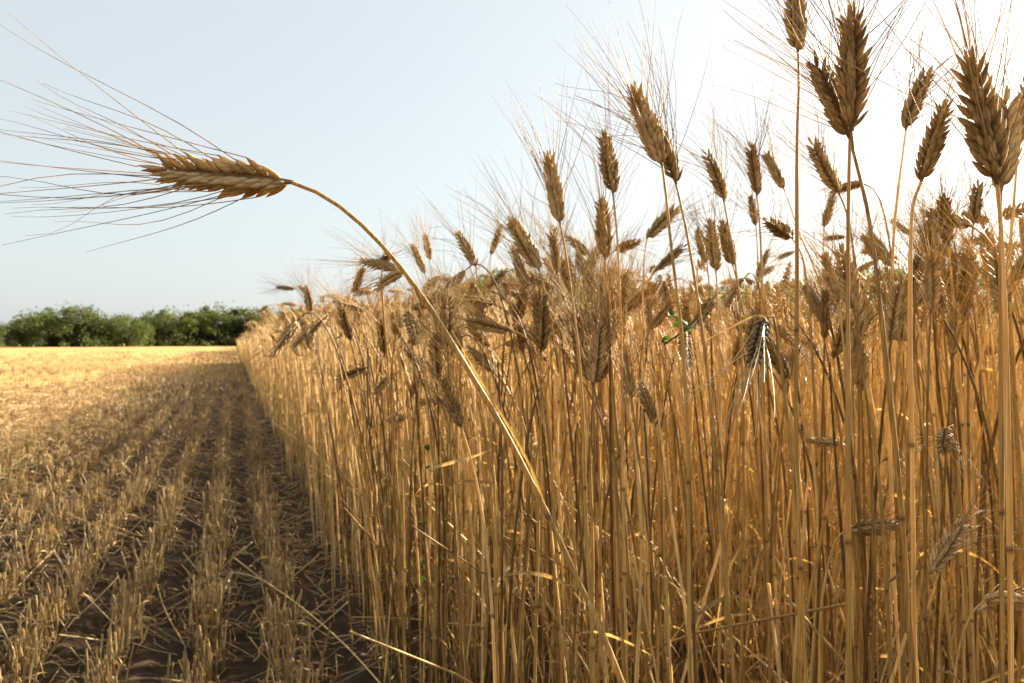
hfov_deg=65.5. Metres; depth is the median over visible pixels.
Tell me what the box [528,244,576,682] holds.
wheat stalk
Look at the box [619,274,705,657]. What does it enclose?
wheat stalk
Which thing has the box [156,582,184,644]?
loose straw
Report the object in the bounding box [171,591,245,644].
stubble tuft
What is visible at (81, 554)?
stubble tuft
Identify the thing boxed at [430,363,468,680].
wheat stalk
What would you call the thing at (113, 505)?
stubble tuft
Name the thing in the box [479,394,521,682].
wheat stalk
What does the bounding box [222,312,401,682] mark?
wheat stalk
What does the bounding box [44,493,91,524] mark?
stubble tuft
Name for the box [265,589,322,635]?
stubble tuft
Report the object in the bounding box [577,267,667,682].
wheat stalk
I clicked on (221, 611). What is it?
stubble tuft
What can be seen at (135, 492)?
stubble tuft
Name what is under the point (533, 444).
wheat stalk
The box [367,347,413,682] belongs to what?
wheat stalk
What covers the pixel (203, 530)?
stubble tuft
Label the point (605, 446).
wheat stalk
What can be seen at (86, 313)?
tree
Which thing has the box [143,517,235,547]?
stubble tuft
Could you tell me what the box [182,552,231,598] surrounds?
stubble tuft
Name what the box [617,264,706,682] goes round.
wheat stalk
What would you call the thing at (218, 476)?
stubble tuft
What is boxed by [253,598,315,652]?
stubble tuft
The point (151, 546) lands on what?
stubble tuft
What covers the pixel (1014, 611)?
wheat stalk
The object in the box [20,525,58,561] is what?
stubble tuft
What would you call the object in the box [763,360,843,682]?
wheat stalk
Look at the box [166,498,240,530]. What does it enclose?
stubble tuft
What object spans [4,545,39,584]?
stubble tuft
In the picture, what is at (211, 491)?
stubble tuft
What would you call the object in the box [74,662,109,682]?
stubble tuft
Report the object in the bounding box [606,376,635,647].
wheat stalk
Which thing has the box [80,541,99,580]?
stubble tuft
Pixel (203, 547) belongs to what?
stubble tuft
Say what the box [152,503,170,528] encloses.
stubble tuft
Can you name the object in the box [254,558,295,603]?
stubble tuft
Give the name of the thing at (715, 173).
wheat stalk
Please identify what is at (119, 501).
stubble tuft
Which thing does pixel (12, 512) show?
stubble tuft
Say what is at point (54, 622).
stubble tuft
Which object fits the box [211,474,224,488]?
stubble tuft
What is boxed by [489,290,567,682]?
wheat stalk
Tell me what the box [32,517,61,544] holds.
stubble tuft
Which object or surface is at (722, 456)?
wheat stalk
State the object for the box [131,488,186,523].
stubble tuft
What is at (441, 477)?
wheat stalk
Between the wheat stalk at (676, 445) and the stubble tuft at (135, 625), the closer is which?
the wheat stalk at (676, 445)
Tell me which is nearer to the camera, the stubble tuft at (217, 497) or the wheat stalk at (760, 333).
the wheat stalk at (760, 333)
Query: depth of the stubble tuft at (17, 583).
2.36 m
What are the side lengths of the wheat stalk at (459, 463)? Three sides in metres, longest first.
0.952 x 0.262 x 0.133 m
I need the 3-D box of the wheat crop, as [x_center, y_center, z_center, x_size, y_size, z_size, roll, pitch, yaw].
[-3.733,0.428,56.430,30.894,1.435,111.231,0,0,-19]
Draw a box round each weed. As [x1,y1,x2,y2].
[383,653,399,682]
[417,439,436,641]
[659,309,691,345]
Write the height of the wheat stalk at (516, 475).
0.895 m
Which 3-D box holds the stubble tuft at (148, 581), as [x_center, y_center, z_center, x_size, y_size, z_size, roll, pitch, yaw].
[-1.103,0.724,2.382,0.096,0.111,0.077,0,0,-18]
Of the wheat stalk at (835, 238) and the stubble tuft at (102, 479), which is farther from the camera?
the stubble tuft at (102, 479)
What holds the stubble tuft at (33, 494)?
on the ground
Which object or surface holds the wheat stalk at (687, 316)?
on the ground
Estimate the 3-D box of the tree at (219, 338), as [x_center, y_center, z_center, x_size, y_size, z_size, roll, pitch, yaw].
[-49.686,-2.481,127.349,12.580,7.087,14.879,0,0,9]
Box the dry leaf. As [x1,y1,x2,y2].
[424,449,490,469]
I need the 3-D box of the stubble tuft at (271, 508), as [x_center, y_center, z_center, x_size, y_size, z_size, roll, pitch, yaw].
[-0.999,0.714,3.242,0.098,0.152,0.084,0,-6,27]
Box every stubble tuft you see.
[0,470,16,499]
[0,473,27,494]
[0,485,15,504]
[0,495,34,530]
[0,500,41,529]
[0,520,7,540]
[0,528,41,570]
[0,542,55,585]
[0,566,26,596]
[0,572,19,604]
[0,587,21,610]
[0,615,47,677]
[0,623,56,669]
[0,634,66,682]
[0,641,45,682]
[1,478,24,497]
[1,561,39,592]
[2,552,50,601]
[2,560,33,595]
[3,480,27,503]
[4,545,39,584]
[6,494,67,523]
[6,504,35,531]
[7,461,36,491]
[9,577,80,632]
[14,612,154,665]
[15,608,58,650]
[16,495,37,518]
[17,531,46,571]
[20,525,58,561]
[20,537,59,569]
[21,592,60,644]
[23,483,54,508]
[23,592,78,640]
[25,486,51,516]
[29,481,48,502]
[30,523,63,558]
[30,525,85,553]
[32,485,81,518]
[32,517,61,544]
[34,486,47,500]
[36,505,73,537]
[36,576,118,619]
[37,503,77,528]
[38,508,66,544]
[41,508,77,539]
[43,476,102,502]
[43,481,71,496]
[43,569,88,614]
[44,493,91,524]
[46,463,72,485]
[46,474,68,495]
[49,496,83,520]
[51,472,66,491]
[52,554,109,606]
[53,475,67,492]
[53,550,98,598]
[56,559,86,591]
[57,468,71,486]
[57,490,78,523]
[59,593,156,647]
[60,484,93,508]
[61,494,84,517]
[61,533,99,588]
[61,551,96,596]
[63,543,102,570]
[69,490,115,511]
[69,504,174,543]
[69,638,129,682]
[72,477,102,504]
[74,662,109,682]
[75,490,89,516]
[80,480,104,505]
[80,538,108,572]
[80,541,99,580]
[81,516,122,550]
[81,643,134,682]
[82,473,109,502]
[83,590,152,640]
[83,664,119,682]
[84,508,113,548]
[85,520,112,555]
[85,634,123,681]
[86,515,146,541]
[88,472,112,490]
[93,592,145,639]
[94,529,140,562]
[95,513,134,545]
[96,510,119,540]
[97,485,145,510]
[97,494,123,519]
[98,580,189,631]
[102,506,127,532]
[102,507,123,535]
[105,493,134,526]
[106,499,131,520]
[107,607,148,664]
[108,494,126,509]
[108,495,133,514]
[109,577,142,623]
[110,511,180,536]
[114,604,147,647]
[116,488,148,510]
[116,572,150,603]
[117,568,166,610]
[118,475,162,493]
[121,461,157,490]
[121,478,145,502]
[121,546,168,585]
[122,466,150,490]
[122,479,142,494]
[123,526,172,561]
[125,480,148,506]
[126,476,146,493]
[128,563,161,595]
[129,566,227,605]
[131,470,160,498]
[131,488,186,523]
[131,541,191,572]
[133,523,170,574]
[133,543,165,584]
[135,612,210,654]
[136,532,166,562]
[139,547,164,583]
[141,523,176,553]
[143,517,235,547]
[143,520,169,548]
[146,496,177,522]
[149,503,171,530]
[151,471,191,491]
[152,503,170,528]
[154,502,187,535]
[155,486,182,510]
[157,467,185,484]
[157,477,236,506]
[157,484,183,503]
[157,506,182,528]
[159,491,184,512]
[160,476,191,497]
[160,625,322,682]
[162,467,187,492]
[162,640,205,682]
[163,481,190,506]
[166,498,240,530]
[168,485,232,505]
[169,492,229,519]
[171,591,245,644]
[173,475,197,503]
[173,584,234,649]
[178,572,244,622]
[178,644,213,680]
[180,505,213,532]
[180,662,237,682]
[180,667,202,682]
[181,550,229,586]
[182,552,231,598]
[182,577,242,624]
[183,528,253,572]
[185,578,219,608]
[186,584,226,634]
[188,549,226,592]
[189,532,244,573]
[190,620,226,678]
[190,644,218,682]
[191,511,297,555]
[191,531,231,556]
[192,519,221,550]
[192,619,230,664]
[193,485,232,514]
[193,551,233,592]
[195,535,215,573]
[198,489,214,511]
[199,568,240,607]
[201,494,224,526]
[201,502,236,539]
[201,582,291,628]
[202,480,221,503]
[203,494,240,525]
[203,518,241,558]
[204,484,275,506]
[204,524,237,552]
[209,487,230,509]
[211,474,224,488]
[212,469,229,484]
[216,510,238,544]
[222,482,276,509]
[225,477,269,501]
[234,553,297,587]
[238,469,271,491]
[240,487,283,524]
[240,519,269,549]
[242,482,267,504]
[242,487,271,512]
[244,479,261,501]
[245,471,271,495]
[246,501,271,531]
[246,534,318,585]
[247,496,272,513]
[247,588,299,635]
[248,469,273,486]
[248,595,326,642]
[249,531,267,553]
[249,623,313,670]
[250,475,279,504]
[250,490,284,514]
[250,502,272,532]
[250,542,297,582]
[251,505,285,542]
[251,522,295,563]
[253,466,274,489]
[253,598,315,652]
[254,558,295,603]
[257,545,299,574]
[258,489,274,507]
[258,509,280,543]
[259,497,280,523]
[259,541,291,574]
[259,594,347,643]
[260,558,292,607]
[261,519,285,554]
[265,561,296,598]
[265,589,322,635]
[266,623,436,682]
[270,661,309,682]
[273,640,312,681]
[286,665,428,682]
[288,656,317,682]
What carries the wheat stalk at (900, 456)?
on the ground
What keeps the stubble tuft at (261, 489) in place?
on the ground
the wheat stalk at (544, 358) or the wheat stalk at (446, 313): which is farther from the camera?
the wheat stalk at (544, 358)
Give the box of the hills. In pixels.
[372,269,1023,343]
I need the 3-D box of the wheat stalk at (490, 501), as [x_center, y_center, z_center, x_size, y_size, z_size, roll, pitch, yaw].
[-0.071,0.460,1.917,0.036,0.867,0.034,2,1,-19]
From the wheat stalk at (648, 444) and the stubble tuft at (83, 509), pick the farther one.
the stubble tuft at (83, 509)
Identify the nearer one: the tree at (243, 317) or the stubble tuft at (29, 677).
the stubble tuft at (29, 677)
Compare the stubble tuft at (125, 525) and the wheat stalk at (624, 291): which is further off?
the stubble tuft at (125, 525)
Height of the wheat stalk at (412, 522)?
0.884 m
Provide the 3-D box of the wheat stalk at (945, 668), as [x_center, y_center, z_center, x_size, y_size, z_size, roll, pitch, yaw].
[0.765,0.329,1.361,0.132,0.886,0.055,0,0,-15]
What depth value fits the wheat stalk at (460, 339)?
1.33 m
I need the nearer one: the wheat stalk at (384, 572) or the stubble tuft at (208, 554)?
the wheat stalk at (384, 572)
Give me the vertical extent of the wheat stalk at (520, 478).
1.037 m
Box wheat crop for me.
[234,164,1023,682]
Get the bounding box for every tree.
[0,321,8,347]
[0,322,19,346]
[1,312,79,346]
[2,316,45,346]
[13,306,105,346]
[23,303,120,346]
[33,300,113,346]
[71,316,122,346]
[96,313,168,346]
[97,313,138,346]
[118,309,189,345]
[134,305,218,346]
[143,312,187,345]
[166,307,244,345]
[174,309,237,346]
[185,300,260,345]
[213,306,264,345]
[232,306,284,345]
[236,311,275,330]
[245,305,322,333]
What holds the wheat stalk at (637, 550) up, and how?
on the ground
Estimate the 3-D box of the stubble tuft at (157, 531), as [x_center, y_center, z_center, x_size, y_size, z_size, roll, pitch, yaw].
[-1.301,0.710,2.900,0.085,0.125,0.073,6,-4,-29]
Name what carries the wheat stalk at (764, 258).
on the ground
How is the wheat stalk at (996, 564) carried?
on the ground
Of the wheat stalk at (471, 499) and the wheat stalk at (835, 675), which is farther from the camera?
the wheat stalk at (471, 499)
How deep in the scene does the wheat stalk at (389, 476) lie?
1.64 m
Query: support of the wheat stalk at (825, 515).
on the ground
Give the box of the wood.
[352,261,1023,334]
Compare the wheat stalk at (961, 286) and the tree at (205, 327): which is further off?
the tree at (205, 327)
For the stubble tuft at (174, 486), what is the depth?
3.79 m
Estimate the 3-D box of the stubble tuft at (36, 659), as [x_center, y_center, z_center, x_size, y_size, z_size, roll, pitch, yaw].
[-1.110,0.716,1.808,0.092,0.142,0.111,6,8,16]
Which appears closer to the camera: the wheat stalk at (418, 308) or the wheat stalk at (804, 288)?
the wheat stalk at (804, 288)
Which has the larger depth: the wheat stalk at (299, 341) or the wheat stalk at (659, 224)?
the wheat stalk at (299, 341)
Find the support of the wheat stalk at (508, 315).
on the ground
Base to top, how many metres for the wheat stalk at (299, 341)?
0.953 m
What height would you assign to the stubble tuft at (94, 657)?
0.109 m
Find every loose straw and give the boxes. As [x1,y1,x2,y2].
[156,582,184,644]
[236,572,380,682]
[358,617,479,626]
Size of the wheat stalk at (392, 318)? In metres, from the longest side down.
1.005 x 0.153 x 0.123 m
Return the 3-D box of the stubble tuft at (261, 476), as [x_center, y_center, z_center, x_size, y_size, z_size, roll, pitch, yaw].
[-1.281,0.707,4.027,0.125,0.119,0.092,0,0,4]
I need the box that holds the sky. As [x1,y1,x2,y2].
[0,0,1023,342]
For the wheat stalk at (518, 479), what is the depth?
1.15 m
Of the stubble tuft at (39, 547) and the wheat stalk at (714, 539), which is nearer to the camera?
the wheat stalk at (714, 539)
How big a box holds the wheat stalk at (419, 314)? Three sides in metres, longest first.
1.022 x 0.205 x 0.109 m
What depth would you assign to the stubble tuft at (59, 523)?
2.98 m
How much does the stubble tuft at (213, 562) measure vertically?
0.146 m
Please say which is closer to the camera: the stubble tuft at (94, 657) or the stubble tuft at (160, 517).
the stubble tuft at (94, 657)
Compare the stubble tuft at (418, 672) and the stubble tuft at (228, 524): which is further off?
the stubble tuft at (228, 524)
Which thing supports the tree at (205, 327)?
on the ground
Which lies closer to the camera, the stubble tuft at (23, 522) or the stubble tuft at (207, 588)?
the stubble tuft at (207, 588)
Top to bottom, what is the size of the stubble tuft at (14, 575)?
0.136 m
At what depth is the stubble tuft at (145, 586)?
2.26 m
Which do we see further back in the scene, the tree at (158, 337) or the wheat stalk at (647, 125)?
the tree at (158, 337)
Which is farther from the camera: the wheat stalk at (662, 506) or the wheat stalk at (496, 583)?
the wheat stalk at (662, 506)
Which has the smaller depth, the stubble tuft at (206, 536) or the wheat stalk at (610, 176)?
the wheat stalk at (610, 176)
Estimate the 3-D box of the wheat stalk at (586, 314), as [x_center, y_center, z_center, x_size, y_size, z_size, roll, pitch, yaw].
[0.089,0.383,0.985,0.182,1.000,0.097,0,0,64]
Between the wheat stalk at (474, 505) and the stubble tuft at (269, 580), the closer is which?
the wheat stalk at (474, 505)
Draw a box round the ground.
[0,342,1023,682]
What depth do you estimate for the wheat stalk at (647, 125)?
0.75 m
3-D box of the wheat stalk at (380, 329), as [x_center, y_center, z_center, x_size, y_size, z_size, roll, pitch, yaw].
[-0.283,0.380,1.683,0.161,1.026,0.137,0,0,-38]
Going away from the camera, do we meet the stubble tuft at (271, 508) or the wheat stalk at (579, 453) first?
the wheat stalk at (579, 453)
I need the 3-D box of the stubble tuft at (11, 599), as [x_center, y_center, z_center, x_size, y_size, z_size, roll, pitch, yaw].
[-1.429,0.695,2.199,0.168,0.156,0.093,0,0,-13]
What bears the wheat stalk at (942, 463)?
on the ground
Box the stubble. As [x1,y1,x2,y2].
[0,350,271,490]
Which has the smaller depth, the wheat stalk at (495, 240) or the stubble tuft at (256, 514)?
the wheat stalk at (495, 240)
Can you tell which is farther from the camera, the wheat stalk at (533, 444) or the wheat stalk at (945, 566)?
the wheat stalk at (533, 444)
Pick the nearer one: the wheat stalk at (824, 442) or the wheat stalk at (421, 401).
the wheat stalk at (824, 442)
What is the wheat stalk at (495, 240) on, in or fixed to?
on the ground
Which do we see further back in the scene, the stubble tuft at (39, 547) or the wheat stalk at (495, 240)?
the stubble tuft at (39, 547)
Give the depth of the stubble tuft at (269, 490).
3.89 m
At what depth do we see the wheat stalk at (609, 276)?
1.25 m
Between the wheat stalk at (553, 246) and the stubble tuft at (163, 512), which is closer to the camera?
the wheat stalk at (553, 246)
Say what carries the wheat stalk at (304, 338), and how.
on the ground
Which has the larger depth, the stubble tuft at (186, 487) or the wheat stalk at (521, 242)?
the stubble tuft at (186, 487)
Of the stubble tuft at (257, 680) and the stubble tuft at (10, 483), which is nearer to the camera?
the stubble tuft at (257, 680)
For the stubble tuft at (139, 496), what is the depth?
3.51 m
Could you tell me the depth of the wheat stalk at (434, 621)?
1.46 m
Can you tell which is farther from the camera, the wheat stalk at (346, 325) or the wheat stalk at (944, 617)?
the wheat stalk at (346, 325)
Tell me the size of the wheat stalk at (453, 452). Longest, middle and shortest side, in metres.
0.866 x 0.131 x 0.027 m
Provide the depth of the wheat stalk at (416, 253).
2.10 m
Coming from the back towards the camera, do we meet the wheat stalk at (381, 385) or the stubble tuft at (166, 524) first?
the stubble tuft at (166, 524)
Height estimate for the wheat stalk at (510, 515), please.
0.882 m
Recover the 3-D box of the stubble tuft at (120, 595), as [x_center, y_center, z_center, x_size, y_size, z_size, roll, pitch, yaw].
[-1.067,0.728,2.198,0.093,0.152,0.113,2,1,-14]
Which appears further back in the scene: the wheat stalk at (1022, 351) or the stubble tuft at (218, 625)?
the stubble tuft at (218, 625)
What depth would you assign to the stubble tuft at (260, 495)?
3.52 m
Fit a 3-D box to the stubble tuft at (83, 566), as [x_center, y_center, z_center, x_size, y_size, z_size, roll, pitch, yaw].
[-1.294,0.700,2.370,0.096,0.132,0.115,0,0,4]
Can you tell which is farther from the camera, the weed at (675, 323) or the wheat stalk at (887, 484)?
the wheat stalk at (887, 484)
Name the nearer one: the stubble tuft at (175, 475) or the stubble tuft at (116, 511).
the stubble tuft at (116, 511)
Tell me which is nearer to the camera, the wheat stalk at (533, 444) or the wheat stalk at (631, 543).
the wheat stalk at (631, 543)
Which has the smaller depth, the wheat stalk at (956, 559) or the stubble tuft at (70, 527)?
the wheat stalk at (956, 559)
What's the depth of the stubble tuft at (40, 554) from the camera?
2.63 m
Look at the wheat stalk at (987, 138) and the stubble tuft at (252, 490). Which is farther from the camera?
the stubble tuft at (252, 490)
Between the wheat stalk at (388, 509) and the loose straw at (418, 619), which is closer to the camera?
the loose straw at (418, 619)
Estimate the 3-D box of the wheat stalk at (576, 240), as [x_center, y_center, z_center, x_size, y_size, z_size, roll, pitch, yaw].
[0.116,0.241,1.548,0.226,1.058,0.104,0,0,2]
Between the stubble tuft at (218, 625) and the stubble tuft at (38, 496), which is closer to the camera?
the stubble tuft at (218, 625)
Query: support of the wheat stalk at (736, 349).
on the ground
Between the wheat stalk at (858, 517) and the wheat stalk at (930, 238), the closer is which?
the wheat stalk at (858, 517)
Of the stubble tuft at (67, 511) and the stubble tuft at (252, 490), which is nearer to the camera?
the stubble tuft at (67, 511)
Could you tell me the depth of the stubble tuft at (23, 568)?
2.40 m
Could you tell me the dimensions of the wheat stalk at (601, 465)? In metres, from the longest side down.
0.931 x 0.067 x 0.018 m
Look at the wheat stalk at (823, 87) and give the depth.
0.60 m
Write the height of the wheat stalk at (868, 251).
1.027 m
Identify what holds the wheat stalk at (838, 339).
on the ground
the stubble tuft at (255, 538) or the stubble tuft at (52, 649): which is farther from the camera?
the stubble tuft at (255, 538)
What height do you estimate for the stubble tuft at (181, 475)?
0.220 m
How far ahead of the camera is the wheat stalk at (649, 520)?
1.17 m
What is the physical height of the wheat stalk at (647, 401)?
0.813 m
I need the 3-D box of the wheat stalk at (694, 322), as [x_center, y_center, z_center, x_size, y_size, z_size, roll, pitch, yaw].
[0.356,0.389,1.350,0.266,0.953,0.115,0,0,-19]
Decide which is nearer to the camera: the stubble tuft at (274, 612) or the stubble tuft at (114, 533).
the stubble tuft at (274, 612)
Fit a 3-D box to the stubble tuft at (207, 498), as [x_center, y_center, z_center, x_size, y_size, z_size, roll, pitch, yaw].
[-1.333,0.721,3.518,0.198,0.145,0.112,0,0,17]
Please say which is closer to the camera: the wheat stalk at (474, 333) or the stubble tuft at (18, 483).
the wheat stalk at (474, 333)
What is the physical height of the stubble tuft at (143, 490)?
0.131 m
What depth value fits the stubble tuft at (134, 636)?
1.95 m
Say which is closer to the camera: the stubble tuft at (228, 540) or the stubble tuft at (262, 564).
the stubble tuft at (262, 564)
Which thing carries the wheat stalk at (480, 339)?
on the ground
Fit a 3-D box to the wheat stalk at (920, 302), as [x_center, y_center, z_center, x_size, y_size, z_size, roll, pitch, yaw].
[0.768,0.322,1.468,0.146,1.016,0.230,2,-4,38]
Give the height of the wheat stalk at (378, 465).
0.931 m
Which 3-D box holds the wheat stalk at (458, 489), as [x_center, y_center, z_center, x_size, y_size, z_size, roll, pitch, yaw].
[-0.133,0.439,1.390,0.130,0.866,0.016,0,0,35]
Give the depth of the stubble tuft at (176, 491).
3.55 m
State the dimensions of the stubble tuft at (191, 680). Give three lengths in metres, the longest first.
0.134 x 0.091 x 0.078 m
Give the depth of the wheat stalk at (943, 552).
0.83 m
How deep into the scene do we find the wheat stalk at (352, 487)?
2.14 m
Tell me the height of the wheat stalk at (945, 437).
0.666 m
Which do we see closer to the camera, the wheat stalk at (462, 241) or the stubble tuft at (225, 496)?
the wheat stalk at (462, 241)
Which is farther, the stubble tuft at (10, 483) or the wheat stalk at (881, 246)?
the stubble tuft at (10, 483)
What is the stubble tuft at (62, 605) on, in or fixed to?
on the ground
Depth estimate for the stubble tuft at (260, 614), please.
2.18 m
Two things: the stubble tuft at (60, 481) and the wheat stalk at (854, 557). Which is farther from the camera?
the stubble tuft at (60, 481)
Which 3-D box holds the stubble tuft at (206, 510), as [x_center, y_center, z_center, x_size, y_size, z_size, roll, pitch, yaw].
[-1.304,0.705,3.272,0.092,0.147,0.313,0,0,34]
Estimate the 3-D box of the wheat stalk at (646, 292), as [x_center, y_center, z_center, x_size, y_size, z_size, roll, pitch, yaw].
[0.170,0.334,1.399,0.230,1.016,0.146,7,5,33]
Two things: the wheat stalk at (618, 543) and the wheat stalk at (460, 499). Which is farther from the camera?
the wheat stalk at (460, 499)
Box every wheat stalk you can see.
[0,6,624,682]
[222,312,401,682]
[254,269,315,410]
[261,323,366,650]
[263,285,353,655]
[280,269,327,485]
[281,256,355,607]
[281,312,400,682]
[298,269,401,682]
[299,344,334,621]
[300,363,430,678]
[305,263,402,666]
[311,291,373,625]
[314,212,474,674]
[318,266,531,682]
[333,348,363,613]
[335,351,390,682]
[336,323,368,627]
[337,370,467,667]
[345,239,390,666]
[350,219,422,682]
[350,284,404,664]
[350,319,406,682]
[352,323,369,620]
[352,349,381,619]
[353,357,373,656]
[354,301,375,619]
[357,283,402,672]
[357,293,390,625]
[358,279,407,682]
[359,276,480,682]
[361,306,464,656]
[363,335,408,682]
[366,392,445,677]
[367,308,473,628]
[367,338,390,616]
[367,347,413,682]
[368,359,389,616]
[373,279,436,682]
[373,315,379,659]
[374,315,495,682]
[376,293,398,629]
[378,213,467,613]
[378,343,430,628]
[381,307,460,682]
[383,385,490,567]
[384,262,473,642]
[385,348,437,653]
[386,335,546,682]
[388,331,415,682]
[390,259,475,657]
[395,249,483,682]
[396,337,421,682]
[397,277,459,642]
[397,330,475,682]
[398,264,540,682]
[399,231,515,682]
[402,203,445,518]
[402,336,432,682]
[408,336,426,682]
[411,270,562,682]
[411,278,483,682]
[411,345,463,656]
[413,254,555,682]
[414,184,505,666]
[417,344,499,682]
[420,237,524,682]
[420,245,482,682]
[422,262,503,682]
[425,412,437,596]
[426,370,437,682]
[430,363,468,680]
[433,292,515,682]
[434,309,541,682]
[443,147,578,682]
[446,346,498,506]
[447,258,486,665]
[452,225,589,682]
[453,307,464,628]
[454,379,481,682]
[455,269,579,677]
[459,278,484,672]
[459,427,480,631]
[461,316,478,618]
[462,259,563,671]
[464,369,472,658]
[465,309,555,613]
[467,190,534,488]
[468,388,499,637]
[474,193,559,682]
[476,354,492,666]
[477,299,531,655]
[477,403,498,658]
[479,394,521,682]
[482,358,518,682]
[485,309,608,579]
[485,321,609,682]
[486,249,555,682]
[488,316,623,610]
[488,373,504,682]
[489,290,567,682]
[493,238,611,682]
[493,294,534,661]
[494,67,596,682]
[495,312,533,652]
[496,302,517,682]
[497,177,639,682]
[497,362,585,682]
[498,248,574,530]
[503,260,633,682]
[504,363,521,674]
[505,250,572,610]
[505,389,538,682]
[506,249,547,652]
[508,222,631,682]
[511,357,532,682]
[511,367,548,567]
[512,260,642,682]
[512,324,586,681]
[516,210,625,642]
[516,345,554,678]
[517,179,583,670]
[519,241,628,682]
[523,350,548,682]
[528,211,581,650]
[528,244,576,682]
[532,40,676,682]
[532,247,603,682]
[533,258,642,682]
[537,215,595,659]
[541,307,665,682]
[541,329,657,660]
[545,300,560,481]
[548,128,646,676]
[548,219,661,682]
[550,207,648,682]
[551,299,586,682]
[552,245,694,665]
[552,261,673,627]
[554,340,652,682]
[556,0,735,682]
[557,204,641,667]
[558,0,691,682]
[558,214,618,682]
[559,241,656,682]
[560,251,600,657]
[562,240,650,661]
[566,307,601,644]
[568,324,609,672]
[569,219,634,601]
[571,243,670,602]
[573,220,650,672]
[573,280,626,667]
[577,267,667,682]
[586,384,595,674]
[588,251,658,656]
[593,198,676,677]
[594,280,709,682]
[594,420,633,643]
[597,388,602,659]
[601,348,654,682]
[604,326,668,682]
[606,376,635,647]
[607,222,655,682]
[607,243,736,616]
[610,248,683,674]
[613,190,729,673]
[614,302,636,614]
[615,250,691,636]
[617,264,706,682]
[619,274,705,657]
[620,336,663,672]
[621,247,669,682]
[621,369,660,682]
[629,299,645,682]
[635,329,645,682]
[636,266,753,682]
[638,358,684,682]
[642,146,753,664]
[644,328,656,682]
[646,330,738,682]
[647,292,758,483]
[649,345,663,681]
[655,291,661,658]
[655,396,693,682]
[664,314,807,682]
[666,61,744,682]
[666,384,759,682]
[667,158,748,682]
[673,178,719,682]
[681,64,793,682]
[681,166,766,682]
[682,272,771,680]
[690,254,796,681]
[691,164,822,682]
[700,251,817,682]
[704,258,768,680]
[705,0,882,682]
[707,347,756,680]
[709,87,845,679]
[709,289,779,682]
[711,278,818,682]
[711,309,728,674]
[712,377,727,682]
[717,323,843,682]
[722,142,776,682]
[736,361,765,629]
[737,68,860,682]
[752,209,805,668]
[754,248,824,623]
[754,370,781,680]
[757,363,772,682]
[759,0,926,682]
[760,158,926,682]
[761,293,836,680]
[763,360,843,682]
[764,239,854,643]
[766,0,822,682]
[766,0,1023,682]
[767,412,862,680]
[768,213,950,672]
[768,337,800,681]
[780,414,835,682]
[781,173,910,540]
[783,278,884,642]
[783,309,860,659]
[785,223,865,682]
[787,194,862,682]
[788,310,885,651]
[792,263,887,682]
[793,289,870,682]
[793,399,807,674]
[803,226,862,626]
[809,146,881,569]
[818,451,990,682]
[821,186,940,682]
[822,282,884,682]
[822,333,863,673]
[823,202,892,680]
[824,298,934,682]
[829,362,856,682]
[833,256,971,632]
[839,304,936,519]
[841,195,976,682]
[841,254,917,682]
[844,258,921,639]
[852,167,995,682]
[853,194,984,682]
[858,357,952,680]
[859,340,896,670]
[863,166,970,632]
[863,425,996,682]
[866,186,982,682]
[868,159,1023,577]
[875,176,967,677]
[879,198,971,653]
[880,141,980,682]
[883,0,1022,682]
[887,152,968,682]
[890,374,1005,682]
[891,1,1023,682]
[894,278,983,645]
[895,308,925,682]
[899,273,993,669]
[900,194,963,681]
[900,241,978,668]
[901,171,1023,682]
[901,189,979,682]
[902,259,990,682]
[904,320,955,682]
[909,194,1002,674]
[910,0,1023,682]
[912,312,961,580]
[912,318,932,670]
[917,429,1023,658]
[918,233,1014,682]
[929,209,1008,505]
[929,364,997,682]
[930,352,957,682]
[941,190,1016,682]
[943,319,1023,682]
[944,129,1019,681]
[944,278,991,682]
[946,294,1017,652]
[948,242,1017,682]
[952,566,1023,682]
[961,6,1023,494]
[962,201,1023,682]
[970,315,998,575]
[974,338,1023,659]
[979,251,1023,660]
[997,495,1005,672]
[1007,566,1017,682]
[1009,365,1023,682]
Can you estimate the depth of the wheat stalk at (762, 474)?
1.14 m
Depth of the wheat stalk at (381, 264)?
1.42 m
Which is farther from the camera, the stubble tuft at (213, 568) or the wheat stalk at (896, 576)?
the stubble tuft at (213, 568)
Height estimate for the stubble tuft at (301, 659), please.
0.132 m
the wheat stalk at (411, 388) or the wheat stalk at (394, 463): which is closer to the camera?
the wheat stalk at (394, 463)
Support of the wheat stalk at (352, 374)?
on the ground
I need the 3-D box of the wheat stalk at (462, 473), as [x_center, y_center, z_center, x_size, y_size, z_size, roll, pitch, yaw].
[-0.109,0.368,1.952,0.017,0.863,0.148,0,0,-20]
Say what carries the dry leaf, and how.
attached to the wheat stalk at (496, 583)
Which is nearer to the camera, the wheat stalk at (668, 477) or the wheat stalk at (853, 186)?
the wheat stalk at (853, 186)
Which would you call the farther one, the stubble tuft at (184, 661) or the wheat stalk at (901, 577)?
the stubble tuft at (184, 661)
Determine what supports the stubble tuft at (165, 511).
on the ground
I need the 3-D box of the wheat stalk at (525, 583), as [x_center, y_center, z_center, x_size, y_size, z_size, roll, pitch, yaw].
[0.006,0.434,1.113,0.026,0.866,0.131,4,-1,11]
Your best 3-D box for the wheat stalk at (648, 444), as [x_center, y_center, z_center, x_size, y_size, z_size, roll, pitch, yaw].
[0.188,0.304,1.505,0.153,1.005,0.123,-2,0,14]
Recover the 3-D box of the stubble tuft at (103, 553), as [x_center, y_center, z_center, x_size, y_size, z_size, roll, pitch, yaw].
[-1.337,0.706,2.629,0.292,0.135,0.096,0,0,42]
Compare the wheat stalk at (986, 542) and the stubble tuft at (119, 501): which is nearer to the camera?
the wheat stalk at (986, 542)

